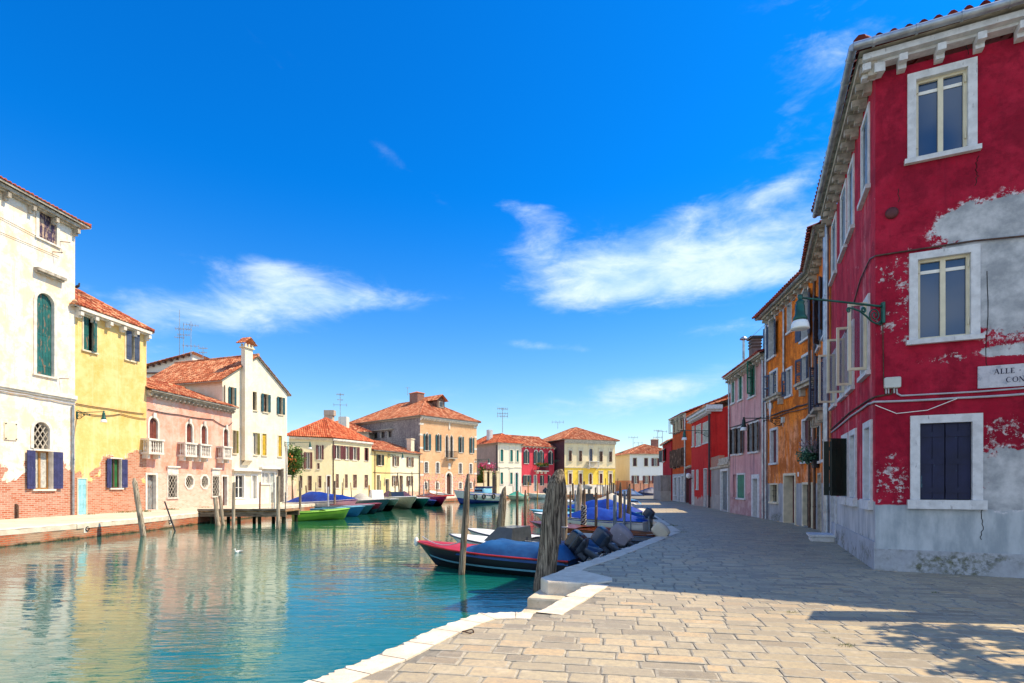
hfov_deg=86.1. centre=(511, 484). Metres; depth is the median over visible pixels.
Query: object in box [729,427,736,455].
window
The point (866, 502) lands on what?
window
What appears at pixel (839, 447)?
window
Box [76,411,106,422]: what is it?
wall lamp
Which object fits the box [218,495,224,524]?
mooring post
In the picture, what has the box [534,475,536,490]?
door
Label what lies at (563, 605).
kerb
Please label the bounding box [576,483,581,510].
mooring post
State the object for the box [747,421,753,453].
window
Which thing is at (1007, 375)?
street sign
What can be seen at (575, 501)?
mooring post
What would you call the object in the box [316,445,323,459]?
window
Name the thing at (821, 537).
door step
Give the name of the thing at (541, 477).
window
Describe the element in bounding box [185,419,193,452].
window
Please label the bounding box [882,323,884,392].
cable
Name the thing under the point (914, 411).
cable
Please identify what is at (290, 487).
garden wall
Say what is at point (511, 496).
motorboat
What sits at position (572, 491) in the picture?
mooring post
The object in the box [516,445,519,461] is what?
window
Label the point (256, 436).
window
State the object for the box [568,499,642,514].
motorboat
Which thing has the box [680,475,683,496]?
window
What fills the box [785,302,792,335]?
window
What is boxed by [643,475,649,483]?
window
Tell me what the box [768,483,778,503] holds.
window
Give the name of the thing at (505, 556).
motorboat
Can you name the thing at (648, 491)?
motorboat
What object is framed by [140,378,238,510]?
house
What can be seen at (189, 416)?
cable
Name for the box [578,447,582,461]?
window
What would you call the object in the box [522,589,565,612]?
stone steps
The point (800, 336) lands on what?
window
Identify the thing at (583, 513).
mooring post
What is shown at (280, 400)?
window
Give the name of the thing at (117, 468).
window
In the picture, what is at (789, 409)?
cable
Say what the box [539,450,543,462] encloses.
window
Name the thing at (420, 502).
motorboat
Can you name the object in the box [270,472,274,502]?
door
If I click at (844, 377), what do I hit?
window
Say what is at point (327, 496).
mooring post
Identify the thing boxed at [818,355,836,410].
window
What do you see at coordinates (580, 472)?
window
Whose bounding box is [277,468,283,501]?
door
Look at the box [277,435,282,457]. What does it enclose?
window
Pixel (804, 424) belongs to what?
window
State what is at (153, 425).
window
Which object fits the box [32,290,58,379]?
window
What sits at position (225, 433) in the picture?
window
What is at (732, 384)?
window
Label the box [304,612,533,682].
kerb
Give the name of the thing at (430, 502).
motorboat
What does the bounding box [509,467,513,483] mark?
window
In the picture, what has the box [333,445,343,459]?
window
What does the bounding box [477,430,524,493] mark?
house
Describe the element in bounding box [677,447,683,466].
window
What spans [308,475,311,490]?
window
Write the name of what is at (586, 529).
motorboat
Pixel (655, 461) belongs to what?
window
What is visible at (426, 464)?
window
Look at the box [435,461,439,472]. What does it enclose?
window
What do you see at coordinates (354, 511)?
motorboat
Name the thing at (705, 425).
window
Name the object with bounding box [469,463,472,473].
window
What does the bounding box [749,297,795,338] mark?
clothesline
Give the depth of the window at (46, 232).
28.59 m
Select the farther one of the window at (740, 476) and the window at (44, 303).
the window at (740, 476)
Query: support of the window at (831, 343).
in the house at (925, 147)
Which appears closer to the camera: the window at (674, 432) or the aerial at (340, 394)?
the window at (674, 432)
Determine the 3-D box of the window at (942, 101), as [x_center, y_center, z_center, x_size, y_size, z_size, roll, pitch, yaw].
[7.991,-6.929,10.199,1.148,1.710,0.190,0,0,25]
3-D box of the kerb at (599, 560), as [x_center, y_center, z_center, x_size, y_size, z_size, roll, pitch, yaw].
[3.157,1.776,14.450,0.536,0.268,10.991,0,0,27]
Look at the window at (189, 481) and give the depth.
39.15 m
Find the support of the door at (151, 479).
in the house at (188, 462)
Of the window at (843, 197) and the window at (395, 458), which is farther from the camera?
the window at (395, 458)
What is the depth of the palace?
91.75 m
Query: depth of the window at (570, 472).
110.50 m
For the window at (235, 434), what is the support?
in the house at (248, 383)
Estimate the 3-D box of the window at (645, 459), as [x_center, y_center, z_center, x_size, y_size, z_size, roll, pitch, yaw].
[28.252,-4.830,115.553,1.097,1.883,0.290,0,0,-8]
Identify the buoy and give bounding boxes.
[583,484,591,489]
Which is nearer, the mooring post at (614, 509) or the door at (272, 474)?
the mooring post at (614, 509)
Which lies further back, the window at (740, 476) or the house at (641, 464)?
the house at (641, 464)
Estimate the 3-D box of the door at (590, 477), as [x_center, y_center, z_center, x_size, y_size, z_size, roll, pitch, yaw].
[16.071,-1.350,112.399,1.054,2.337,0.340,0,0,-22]
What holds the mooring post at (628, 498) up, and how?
in the water
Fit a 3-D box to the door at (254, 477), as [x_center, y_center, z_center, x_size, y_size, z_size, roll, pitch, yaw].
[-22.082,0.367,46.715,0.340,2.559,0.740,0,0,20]
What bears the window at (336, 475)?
in the house at (337, 452)
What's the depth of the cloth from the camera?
24.40 m
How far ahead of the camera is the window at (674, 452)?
55.00 m
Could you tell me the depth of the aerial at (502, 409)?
107.93 m
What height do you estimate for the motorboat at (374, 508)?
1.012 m
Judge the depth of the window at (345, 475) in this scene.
71.33 m
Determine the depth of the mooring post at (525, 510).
26.64 m
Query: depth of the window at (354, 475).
72.91 m
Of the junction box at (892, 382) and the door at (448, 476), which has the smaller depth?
the junction box at (892, 382)
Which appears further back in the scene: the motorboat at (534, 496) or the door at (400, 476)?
the motorboat at (534, 496)
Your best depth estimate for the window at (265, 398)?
48.09 m
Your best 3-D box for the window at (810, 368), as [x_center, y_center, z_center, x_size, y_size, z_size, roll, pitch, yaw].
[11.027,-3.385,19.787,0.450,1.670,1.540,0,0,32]
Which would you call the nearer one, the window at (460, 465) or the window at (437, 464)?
the window at (437, 464)
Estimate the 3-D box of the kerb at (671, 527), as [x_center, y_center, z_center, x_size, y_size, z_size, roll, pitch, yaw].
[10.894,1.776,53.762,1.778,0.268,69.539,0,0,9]
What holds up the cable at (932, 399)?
attached to the house at (925, 147)
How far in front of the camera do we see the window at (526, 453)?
108.02 m
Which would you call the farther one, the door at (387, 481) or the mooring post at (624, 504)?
the door at (387, 481)
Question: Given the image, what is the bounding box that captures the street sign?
[977,363,1023,388]
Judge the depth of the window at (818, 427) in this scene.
19.32 m
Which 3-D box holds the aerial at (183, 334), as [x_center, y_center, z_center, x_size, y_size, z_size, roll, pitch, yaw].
[-32.375,-14.259,54.000,1.432,3.377,0.630,0,0,-11]
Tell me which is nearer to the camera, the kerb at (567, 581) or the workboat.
the kerb at (567, 581)
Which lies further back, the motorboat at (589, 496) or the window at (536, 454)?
the window at (536, 454)
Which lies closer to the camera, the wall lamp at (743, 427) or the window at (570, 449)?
the wall lamp at (743, 427)
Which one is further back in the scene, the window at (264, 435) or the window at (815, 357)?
the window at (264, 435)
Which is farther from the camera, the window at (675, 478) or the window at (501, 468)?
the window at (501, 468)
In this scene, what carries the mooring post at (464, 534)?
in the water
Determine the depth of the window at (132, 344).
33.89 m
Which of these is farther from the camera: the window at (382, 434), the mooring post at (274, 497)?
the window at (382, 434)
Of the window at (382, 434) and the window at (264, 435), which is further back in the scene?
the window at (382, 434)
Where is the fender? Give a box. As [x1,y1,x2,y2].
[414,533,418,545]
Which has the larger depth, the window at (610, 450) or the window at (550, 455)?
the window at (610, 450)
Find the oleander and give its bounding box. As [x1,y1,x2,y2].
[477,461,494,482]
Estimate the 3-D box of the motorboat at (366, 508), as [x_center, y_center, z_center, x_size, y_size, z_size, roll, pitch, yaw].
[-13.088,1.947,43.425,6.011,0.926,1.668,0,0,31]
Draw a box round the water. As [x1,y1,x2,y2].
[0,497,601,682]
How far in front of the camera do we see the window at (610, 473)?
114.09 m
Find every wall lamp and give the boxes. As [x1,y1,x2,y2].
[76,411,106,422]
[284,441,311,448]
[682,429,707,439]
[740,417,781,430]
[790,294,885,330]
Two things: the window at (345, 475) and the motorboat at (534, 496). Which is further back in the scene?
the motorboat at (534, 496)
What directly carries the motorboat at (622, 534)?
on the water
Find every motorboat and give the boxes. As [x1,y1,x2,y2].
[282,492,357,505]
[292,508,349,520]
[310,506,364,516]
[314,504,374,513]
[330,503,381,513]
[353,493,389,510]
[369,490,398,509]
[383,491,416,508]
[403,491,428,507]
[416,493,446,505]
[417,529,606,576]
[425,499,436,505]
[430,490,453,495]
[449,525,620,560]
[468,523,634,552]
[508,492,528,500]
[527,487,546,498]
[529,507,645,518]
[529,521,655,536]
[532,507,663,530]
[567,521,669,543]
[568,493,642,507]
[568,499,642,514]
[617,489,642,495]
[638,487,652,495]
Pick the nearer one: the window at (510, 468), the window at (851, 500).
the window at (851, 500)
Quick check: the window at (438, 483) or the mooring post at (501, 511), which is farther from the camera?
the window at (438, 483)
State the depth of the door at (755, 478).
28.41 m
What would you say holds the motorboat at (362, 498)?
on the water
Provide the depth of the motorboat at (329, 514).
35.20 m
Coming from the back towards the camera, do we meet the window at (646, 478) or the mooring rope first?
the window at (646, 478)
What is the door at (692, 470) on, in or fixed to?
in the house at (712, 418)
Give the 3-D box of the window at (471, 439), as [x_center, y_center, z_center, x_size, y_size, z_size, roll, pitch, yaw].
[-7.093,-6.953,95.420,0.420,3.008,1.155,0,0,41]
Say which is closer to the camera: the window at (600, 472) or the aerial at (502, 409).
the aerial at (502, 409)
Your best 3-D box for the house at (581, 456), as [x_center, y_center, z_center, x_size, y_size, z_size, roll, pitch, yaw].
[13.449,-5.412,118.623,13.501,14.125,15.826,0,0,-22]
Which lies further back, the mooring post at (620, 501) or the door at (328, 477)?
the door at (328, 477)
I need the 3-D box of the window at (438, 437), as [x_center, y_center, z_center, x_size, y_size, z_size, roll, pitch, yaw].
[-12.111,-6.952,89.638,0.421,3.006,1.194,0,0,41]
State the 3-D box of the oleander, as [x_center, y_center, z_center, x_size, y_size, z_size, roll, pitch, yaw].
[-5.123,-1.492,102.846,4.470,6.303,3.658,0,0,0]
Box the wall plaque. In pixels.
[4,422,16,440]
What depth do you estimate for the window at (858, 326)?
11.26 m
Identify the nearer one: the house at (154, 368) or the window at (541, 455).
the house at (154, 368)
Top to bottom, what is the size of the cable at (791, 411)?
0.358 m
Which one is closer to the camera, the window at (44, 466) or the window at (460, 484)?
the window at (44, 466)
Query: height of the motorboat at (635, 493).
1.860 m
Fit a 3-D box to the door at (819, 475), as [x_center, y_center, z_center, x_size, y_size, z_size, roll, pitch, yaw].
[11.062,0.608,19.460,0.290,2.076,0.960,0,0,24]
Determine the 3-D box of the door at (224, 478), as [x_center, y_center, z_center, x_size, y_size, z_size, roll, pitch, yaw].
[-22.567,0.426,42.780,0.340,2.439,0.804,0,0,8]
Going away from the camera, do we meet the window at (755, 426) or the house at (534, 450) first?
the window at (755, 426)
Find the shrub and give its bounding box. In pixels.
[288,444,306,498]
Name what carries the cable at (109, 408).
attached to the house at (110, 371)
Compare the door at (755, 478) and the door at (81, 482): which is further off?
the door at (81, 482)
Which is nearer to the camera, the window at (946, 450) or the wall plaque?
the window at (946, 450)
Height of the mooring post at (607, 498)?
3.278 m
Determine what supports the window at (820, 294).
in the house at (790, 378)
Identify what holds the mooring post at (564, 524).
in the water
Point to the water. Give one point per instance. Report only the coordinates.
(290, 600)
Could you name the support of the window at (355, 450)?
in the house at (337, 452)
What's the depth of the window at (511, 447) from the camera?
105.80 m
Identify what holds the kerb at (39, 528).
on the quay wall at (27, 538)
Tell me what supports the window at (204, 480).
in the house at (188, 462)
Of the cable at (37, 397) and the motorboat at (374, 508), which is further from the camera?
the motorboat at (374, 508)
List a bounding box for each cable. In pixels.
[0,390,75,404]
[76,403,143,413]
[77,410,144,418]
[148,409,232,426]
[766,401,811,416]
[767,405,814,419]
[830,388,892,429]
[831,393,1023,432]
[853,235,1023,301]
[875,398,956,413]
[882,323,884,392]
[896,387,1023,396]
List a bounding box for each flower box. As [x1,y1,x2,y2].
[536,462,548,466]
[795,436,819,467]
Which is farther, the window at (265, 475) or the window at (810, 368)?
the window at (265, 475)
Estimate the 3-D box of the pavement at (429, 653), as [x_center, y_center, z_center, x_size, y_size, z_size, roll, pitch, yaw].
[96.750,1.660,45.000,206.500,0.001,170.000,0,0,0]
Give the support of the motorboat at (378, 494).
on the water
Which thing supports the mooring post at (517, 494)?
in the water
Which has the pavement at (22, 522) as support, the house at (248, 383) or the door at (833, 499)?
the house at (248, 383)
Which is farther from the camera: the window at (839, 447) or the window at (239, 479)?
the window at (239, 479)
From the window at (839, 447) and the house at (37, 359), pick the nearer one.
the window at (839, 447)
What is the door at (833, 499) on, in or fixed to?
in the house at (925, 147)
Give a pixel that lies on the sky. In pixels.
(580, 213)
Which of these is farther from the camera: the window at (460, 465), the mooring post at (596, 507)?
the window at (460, 465)
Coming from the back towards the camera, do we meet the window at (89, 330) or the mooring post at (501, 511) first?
the window at (89, 330)
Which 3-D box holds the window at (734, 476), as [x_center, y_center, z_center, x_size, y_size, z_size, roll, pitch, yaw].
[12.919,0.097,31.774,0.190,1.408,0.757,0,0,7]
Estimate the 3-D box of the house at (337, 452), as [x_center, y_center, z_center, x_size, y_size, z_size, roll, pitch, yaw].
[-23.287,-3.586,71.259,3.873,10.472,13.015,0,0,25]
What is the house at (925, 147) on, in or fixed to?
on the pavement at (429, 653)
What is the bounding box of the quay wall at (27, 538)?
[0,495,601,546]
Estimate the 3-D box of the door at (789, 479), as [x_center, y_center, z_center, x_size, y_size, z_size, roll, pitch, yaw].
[12.029,0.574,23.349,0.440,2.156,1.457,0,0,8]
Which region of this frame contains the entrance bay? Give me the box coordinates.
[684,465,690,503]
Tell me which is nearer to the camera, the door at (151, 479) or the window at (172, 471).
the door at (151, 479)
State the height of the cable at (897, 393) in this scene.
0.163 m
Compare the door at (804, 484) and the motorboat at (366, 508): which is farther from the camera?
the motorboat at (366, 508)
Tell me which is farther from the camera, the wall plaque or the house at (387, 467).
the house at (387, 467)
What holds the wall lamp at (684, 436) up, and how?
attached to the house at (712, 418)
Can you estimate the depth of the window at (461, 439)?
93.74 m
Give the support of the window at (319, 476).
in the house at (337, 452)
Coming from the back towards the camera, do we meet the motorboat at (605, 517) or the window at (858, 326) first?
the motorboat at (605, 517)
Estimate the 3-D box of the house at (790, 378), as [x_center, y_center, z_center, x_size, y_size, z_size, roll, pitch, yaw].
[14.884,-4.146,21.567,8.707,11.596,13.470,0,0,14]
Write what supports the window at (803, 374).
in the house at (790, 378)
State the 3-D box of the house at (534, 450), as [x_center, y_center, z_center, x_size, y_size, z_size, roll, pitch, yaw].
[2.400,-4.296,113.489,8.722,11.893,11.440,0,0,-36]
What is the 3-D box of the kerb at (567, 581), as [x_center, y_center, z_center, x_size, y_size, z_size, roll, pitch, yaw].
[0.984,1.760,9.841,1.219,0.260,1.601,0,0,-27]
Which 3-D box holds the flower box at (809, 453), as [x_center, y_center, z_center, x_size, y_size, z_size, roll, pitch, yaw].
[11.035,-1.209,20.252,1.508,1.156,1.404,0,0,-28]
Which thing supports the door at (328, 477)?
in the house at (337, 452)
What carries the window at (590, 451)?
in the house at (581, 456)
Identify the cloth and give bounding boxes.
[769,400,770,420]
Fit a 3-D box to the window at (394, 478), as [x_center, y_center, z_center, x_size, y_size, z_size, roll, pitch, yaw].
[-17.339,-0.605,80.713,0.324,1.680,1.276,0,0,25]
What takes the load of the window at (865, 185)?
in the house at (925, 147)
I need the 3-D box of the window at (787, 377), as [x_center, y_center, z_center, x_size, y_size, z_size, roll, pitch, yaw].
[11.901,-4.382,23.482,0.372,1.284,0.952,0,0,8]
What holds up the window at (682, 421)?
in the house at (680, 456)
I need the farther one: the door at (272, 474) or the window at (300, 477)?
the window at (300, 477)
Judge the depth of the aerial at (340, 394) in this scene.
88.02 m
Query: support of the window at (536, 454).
in the house at (534, 450)
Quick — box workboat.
[453,486,507,503]
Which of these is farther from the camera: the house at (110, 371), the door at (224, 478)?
the door at (224, 478)
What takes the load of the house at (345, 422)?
on the pavement at (22, 522)
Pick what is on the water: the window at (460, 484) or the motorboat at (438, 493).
the motorboat at (438, 493)
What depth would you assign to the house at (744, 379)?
29.56 m
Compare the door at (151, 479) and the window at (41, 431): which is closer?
the window at (41, 431)
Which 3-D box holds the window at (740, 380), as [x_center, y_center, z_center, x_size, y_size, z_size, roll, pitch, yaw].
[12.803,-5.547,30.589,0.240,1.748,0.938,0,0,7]
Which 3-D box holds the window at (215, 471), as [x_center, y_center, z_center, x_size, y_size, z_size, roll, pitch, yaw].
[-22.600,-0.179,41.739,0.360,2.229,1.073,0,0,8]
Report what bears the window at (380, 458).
in the house at (387, 467)
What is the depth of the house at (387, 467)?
81.48 m
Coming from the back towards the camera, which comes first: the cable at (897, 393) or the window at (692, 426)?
the window at (692, 426)
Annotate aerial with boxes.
[175,324,191,353]
[176,310,183,354]
[333,393,346,423]
[497,407,507,432]
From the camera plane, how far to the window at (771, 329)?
26.03 m
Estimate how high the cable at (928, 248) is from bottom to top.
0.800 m
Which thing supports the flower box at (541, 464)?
attached to the house at (534, 450)
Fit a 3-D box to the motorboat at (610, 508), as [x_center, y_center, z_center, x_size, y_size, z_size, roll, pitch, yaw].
[4.194,1.816,31.802,7.183,1.189,1.771,0,0,30]
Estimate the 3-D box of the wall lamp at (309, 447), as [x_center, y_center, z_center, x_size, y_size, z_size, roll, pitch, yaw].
[-19.593,-3.651,50.230,2.402,0.682,0.337,0,0,-9]
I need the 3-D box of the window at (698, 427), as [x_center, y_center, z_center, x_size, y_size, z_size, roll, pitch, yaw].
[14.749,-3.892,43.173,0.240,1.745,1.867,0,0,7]
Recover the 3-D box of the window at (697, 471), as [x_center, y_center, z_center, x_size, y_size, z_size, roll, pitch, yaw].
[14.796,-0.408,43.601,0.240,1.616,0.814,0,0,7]
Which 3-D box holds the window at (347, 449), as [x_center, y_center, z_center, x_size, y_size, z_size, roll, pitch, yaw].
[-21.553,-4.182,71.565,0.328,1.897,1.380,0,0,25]
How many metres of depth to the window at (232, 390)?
44.67 m
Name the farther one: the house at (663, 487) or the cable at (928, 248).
the house at (663, 487)
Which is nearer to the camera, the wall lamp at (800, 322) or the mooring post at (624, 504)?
the wall lamp at (800, 322)
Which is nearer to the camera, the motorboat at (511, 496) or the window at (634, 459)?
the motorboat at (511, 496)
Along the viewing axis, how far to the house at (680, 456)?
53.20 m
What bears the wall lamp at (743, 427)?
attached to the house at (790, 378)
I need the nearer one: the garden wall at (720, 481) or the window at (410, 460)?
the garden wall at (720, 481)
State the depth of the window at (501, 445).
104.52 m
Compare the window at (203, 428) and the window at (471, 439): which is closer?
the window at (203, 428)
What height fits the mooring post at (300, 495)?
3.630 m
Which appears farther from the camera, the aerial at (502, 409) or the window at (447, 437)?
the aerial at (502, 409)
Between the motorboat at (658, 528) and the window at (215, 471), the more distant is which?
the window at (215, 471)
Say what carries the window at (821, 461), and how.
in the house at (790, 378)
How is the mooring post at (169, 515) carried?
in the water
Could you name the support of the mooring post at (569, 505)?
in the water
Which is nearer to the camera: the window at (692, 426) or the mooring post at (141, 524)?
the mooring post at (141, 524)
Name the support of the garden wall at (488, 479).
on the pavement at (22, 522)
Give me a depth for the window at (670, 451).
56.49 m
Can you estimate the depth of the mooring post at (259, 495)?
35.97 m
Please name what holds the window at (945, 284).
in the house at (925, 147)
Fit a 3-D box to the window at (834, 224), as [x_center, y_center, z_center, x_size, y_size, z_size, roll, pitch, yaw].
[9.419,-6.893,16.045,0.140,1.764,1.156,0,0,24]
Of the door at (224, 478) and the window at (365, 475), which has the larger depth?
the window at (365, 475)
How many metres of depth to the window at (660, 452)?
66.63 m
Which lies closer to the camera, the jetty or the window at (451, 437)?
the jetty
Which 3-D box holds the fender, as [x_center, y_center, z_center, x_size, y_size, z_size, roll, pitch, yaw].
[-2.740,1.571,15.700,0.140,0.378,0.140,0,0,0]
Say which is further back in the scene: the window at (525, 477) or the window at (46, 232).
the window at (525, 477)
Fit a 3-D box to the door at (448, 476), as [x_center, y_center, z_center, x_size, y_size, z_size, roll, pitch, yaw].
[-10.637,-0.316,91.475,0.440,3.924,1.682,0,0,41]
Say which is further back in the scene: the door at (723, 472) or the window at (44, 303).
the door at (723, 472)
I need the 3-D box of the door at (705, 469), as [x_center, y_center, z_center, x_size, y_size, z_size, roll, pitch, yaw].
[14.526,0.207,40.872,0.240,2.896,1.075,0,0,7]
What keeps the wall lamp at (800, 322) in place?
attached to the house at (925, 147)
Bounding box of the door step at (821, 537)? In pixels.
[806,532,834,541]
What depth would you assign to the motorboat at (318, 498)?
47.71 m
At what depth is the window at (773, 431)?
25.62 m
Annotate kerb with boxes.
[0,493,610,535]
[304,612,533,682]
[536,584,608,614]
[541,568,611,594]
[550,531,679,574]
[631,501,680,531]
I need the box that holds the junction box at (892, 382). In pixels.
[884,376,900,393]
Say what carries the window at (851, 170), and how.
in the house at (925, 147)
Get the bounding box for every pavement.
[0,493,576,528]
[316,496,1023,682]
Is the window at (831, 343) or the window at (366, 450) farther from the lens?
the window at (366, 450)
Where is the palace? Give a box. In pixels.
[350,391,480,494]
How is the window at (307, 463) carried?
in the house at (337, 452)
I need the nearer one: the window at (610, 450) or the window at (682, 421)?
the window at (682, 421)
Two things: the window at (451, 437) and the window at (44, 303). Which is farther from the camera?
the window at (451, 437)
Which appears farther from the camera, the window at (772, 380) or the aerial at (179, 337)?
the aerial at (179, 337)
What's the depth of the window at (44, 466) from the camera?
28.66 m
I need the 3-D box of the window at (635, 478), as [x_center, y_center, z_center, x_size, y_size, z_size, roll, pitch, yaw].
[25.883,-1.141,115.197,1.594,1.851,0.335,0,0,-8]
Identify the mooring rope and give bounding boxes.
[422,536,460,544]
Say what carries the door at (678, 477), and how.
in the house at (680, 456)
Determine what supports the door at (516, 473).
in the house at (502, 451)
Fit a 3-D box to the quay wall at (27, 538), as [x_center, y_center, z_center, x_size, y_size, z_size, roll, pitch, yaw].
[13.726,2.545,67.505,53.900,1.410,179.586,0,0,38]
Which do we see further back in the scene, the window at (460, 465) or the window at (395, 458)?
the window at (460, 465)
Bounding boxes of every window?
[27,448,62,490]
[30,419,52,448]
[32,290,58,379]
[35,210,61,248]
[81,315,98,354]
[107,457,127,489]
[124,329,139,362]
[147,413,159,449]
[166,466,180,498]
[184,474,194,489]
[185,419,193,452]
[200,421,207,450]
[200,474,209,488]
[211,468,221,496]
[222,425,228,452]
[229,386,236,405]
[232,429,238,454]
[234,474,245,498]
[253,391,257,411]
[253,432,259,455]
[261,393,270,413]
[261,433,267,456]
[261,471,270,484]
[277,396,284,415]
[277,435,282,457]
[299,475,302,487]
[304,452,311,469]
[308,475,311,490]
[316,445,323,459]
[318,475,321,487]
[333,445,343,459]
[335,474,339,488]
[344,446,351,459]
[344,474,348,488]
[351,446,359,460]
[353,474,356,487]
[364,447,368,460]
[364,474,367,487]
[377,454,383,465]
[380,431,384,437]
[392,475,397,486]
[393,456,398,466]
[407,457,413,467]
[407,476,412,486]
[424,432,430,450]
[424,461,428,472]
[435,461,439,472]
[435,481,439,488]
[436,433,441,451]
[445,434,448,456]
[450,435,453,456]
[458,462,462,473]
[458,482,462,488]
[459,436,463,452]
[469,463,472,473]
[470,436,473,453]
[499,444,504,461]
[499,467,503,483]
[509,444,513,461]
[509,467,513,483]
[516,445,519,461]
[523,475,528,485]
[524,449,529,463]
[534,450,538,463]
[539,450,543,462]
[540,475,543,485]
[548,450,552,464]
[567,447,572,460]
[567,470,572,484]
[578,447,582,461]
[578,470,583,484]
[588,444,593,460]
[598,448,603,461]
[599,471,603,483]
[608,448,612,461]
[608,471,612,483]
[632,475,638,483]
[633,458,636,465]
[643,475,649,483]
[644,458,648,466]
[652,458,658,466]
[659,448,664,462]
[669,419,676,434]
[670,451,675,468]
[672,448,679,467]
[673,477,676,495]
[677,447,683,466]
[678,416,683,431]
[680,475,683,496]
[691,426,694,447]
[695,423,700,446]
[695,470,698,489]
[702,421,707,444]
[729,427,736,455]
[730,381,735,405]
[731,474,736,498]
[735,426,742,455]
[735,473,745,499]
[737,376,742,402]
[747,361,755,399]
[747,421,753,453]
[752,420,759,453]
[763,315,775,361]
[763,367,777,401]
[768,427,778,464]
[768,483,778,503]
[781,366,792,398]
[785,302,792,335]
[795,286,809,343]
[795,350,811,389]
[800,419,812,463]
[809,367,820,411]
[812,295,820,353]
[814,356,822,406]
[817,425,820,463]
[818,276,822,340]
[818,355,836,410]
[820,422,822,462]
[824,432,848,504]
[827,339,846,402]
[828,211,836,286]
[836,327,854,394]
[837,178,846,263]
[844,153,854,244]
[846,428,856,506]
[847,293,870,382]
[857,102,870,210]
[859,419,872,509]
[904,56,981,165]
[906,243,984,345]
[907,413,987,509]
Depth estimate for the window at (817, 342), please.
19.24 m
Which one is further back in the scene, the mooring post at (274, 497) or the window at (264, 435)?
the window at (264, 435)
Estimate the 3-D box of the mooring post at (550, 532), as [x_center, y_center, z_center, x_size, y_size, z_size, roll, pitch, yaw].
[0.721,1.487,11.750,0.874,3.655,0.512,0,0,0]
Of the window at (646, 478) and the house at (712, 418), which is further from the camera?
the window at (646, 478)
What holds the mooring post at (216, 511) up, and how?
in the water
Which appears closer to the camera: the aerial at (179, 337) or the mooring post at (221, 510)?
the mooring post at (221, 510)
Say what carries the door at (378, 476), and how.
in the house at (387, 467)
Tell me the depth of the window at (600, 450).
113.10 m
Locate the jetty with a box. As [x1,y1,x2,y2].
[197,509,299,523]
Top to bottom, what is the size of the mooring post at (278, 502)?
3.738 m
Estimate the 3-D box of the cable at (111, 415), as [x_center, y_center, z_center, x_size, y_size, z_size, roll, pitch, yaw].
[-23.738,-4.159,32.705,0.044,0.344,4.848,0,0,7]
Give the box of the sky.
[0,0,994,453]
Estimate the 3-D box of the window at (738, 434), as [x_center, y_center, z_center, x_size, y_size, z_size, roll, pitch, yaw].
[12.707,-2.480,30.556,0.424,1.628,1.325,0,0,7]
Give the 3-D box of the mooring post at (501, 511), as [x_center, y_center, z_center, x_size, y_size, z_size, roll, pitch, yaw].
[-0.508,1.652,21.877,0.581,3.226,0.347,0,0,0]
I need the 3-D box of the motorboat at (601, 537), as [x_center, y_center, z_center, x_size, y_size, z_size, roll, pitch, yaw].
[0.609,1.763,16.017,6.134,1.294,1.668,0,0,31]
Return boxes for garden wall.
[288,475,296,499]
[477,471,499,493]
[710,455,729,511]
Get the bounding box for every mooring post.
[132,478,145,535]
[164,501,175,530]
[213,497,220,525]
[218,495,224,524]
[231,482,235,528]
[259,482,260,508]
[273,482,274,508]
[276,476,279,528]
[299,480,300,510]
[327,487,328,505]
[334,481,335,503]
[458,474,469,574]
[496,486,506,527]
[516,490,518,524]
[524,490,526,525]
[533,469,565,591]
[561,488,567,540]
[569,491,570,523]
[572,483,573,499]
[574,490,575,511]
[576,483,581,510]
[581,489,586,527]
[595,493,597,525]
[606,485,608,508]
[613,494,616,525]
[618,482,621,517]
[623,490,625,524]
[626,483,630,513]
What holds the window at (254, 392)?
in the house at (248, 383)
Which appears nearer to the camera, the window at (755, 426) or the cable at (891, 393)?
the cable at (891, 393)
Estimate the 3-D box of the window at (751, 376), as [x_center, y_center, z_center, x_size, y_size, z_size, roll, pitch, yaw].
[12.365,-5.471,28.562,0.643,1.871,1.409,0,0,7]
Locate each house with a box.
[0,176,91,518]
[69,288,154,514]
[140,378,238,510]
[146,351,208,377]
[149,337,290,504]
[287,417,375,496]
[292,410,375,439]
[372,438,422,495]
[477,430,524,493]
[508,435,555,492]
[543,427,619,492]
[615,438,662,491]
[653,438,672,499]
[668,394,727,501]
[686,398,727,507]
[722,335,763,518]
[752,211,834,532]
[811,0,1023,577]
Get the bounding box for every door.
[77,478,86,514]
[145,473,157,510]
[221,475,227,505]
[251,474,257,498]
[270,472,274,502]
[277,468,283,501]
[326,475,330,493]
[376,474,380,489]
[385,479,389,491]
[399,475,402,491]
[445,471,452,494]
[515,472,518,490]
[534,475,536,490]
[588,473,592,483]
[677,476,679,501]
[686,478,688,502]
[692,470,693,504]
[703,468,706,506]
[720,468,727,511]
[751,474,759,517]
[783,473,795,524]
[802,482,812,527]
[817,473,821,531]
[830,495,836,537]
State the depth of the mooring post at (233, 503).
28.18 m
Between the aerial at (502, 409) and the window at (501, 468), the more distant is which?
the aerial at (502, 409)
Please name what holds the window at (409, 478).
in the house at (387, 467)
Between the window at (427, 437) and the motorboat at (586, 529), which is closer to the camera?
the motorboat at (586, 529)

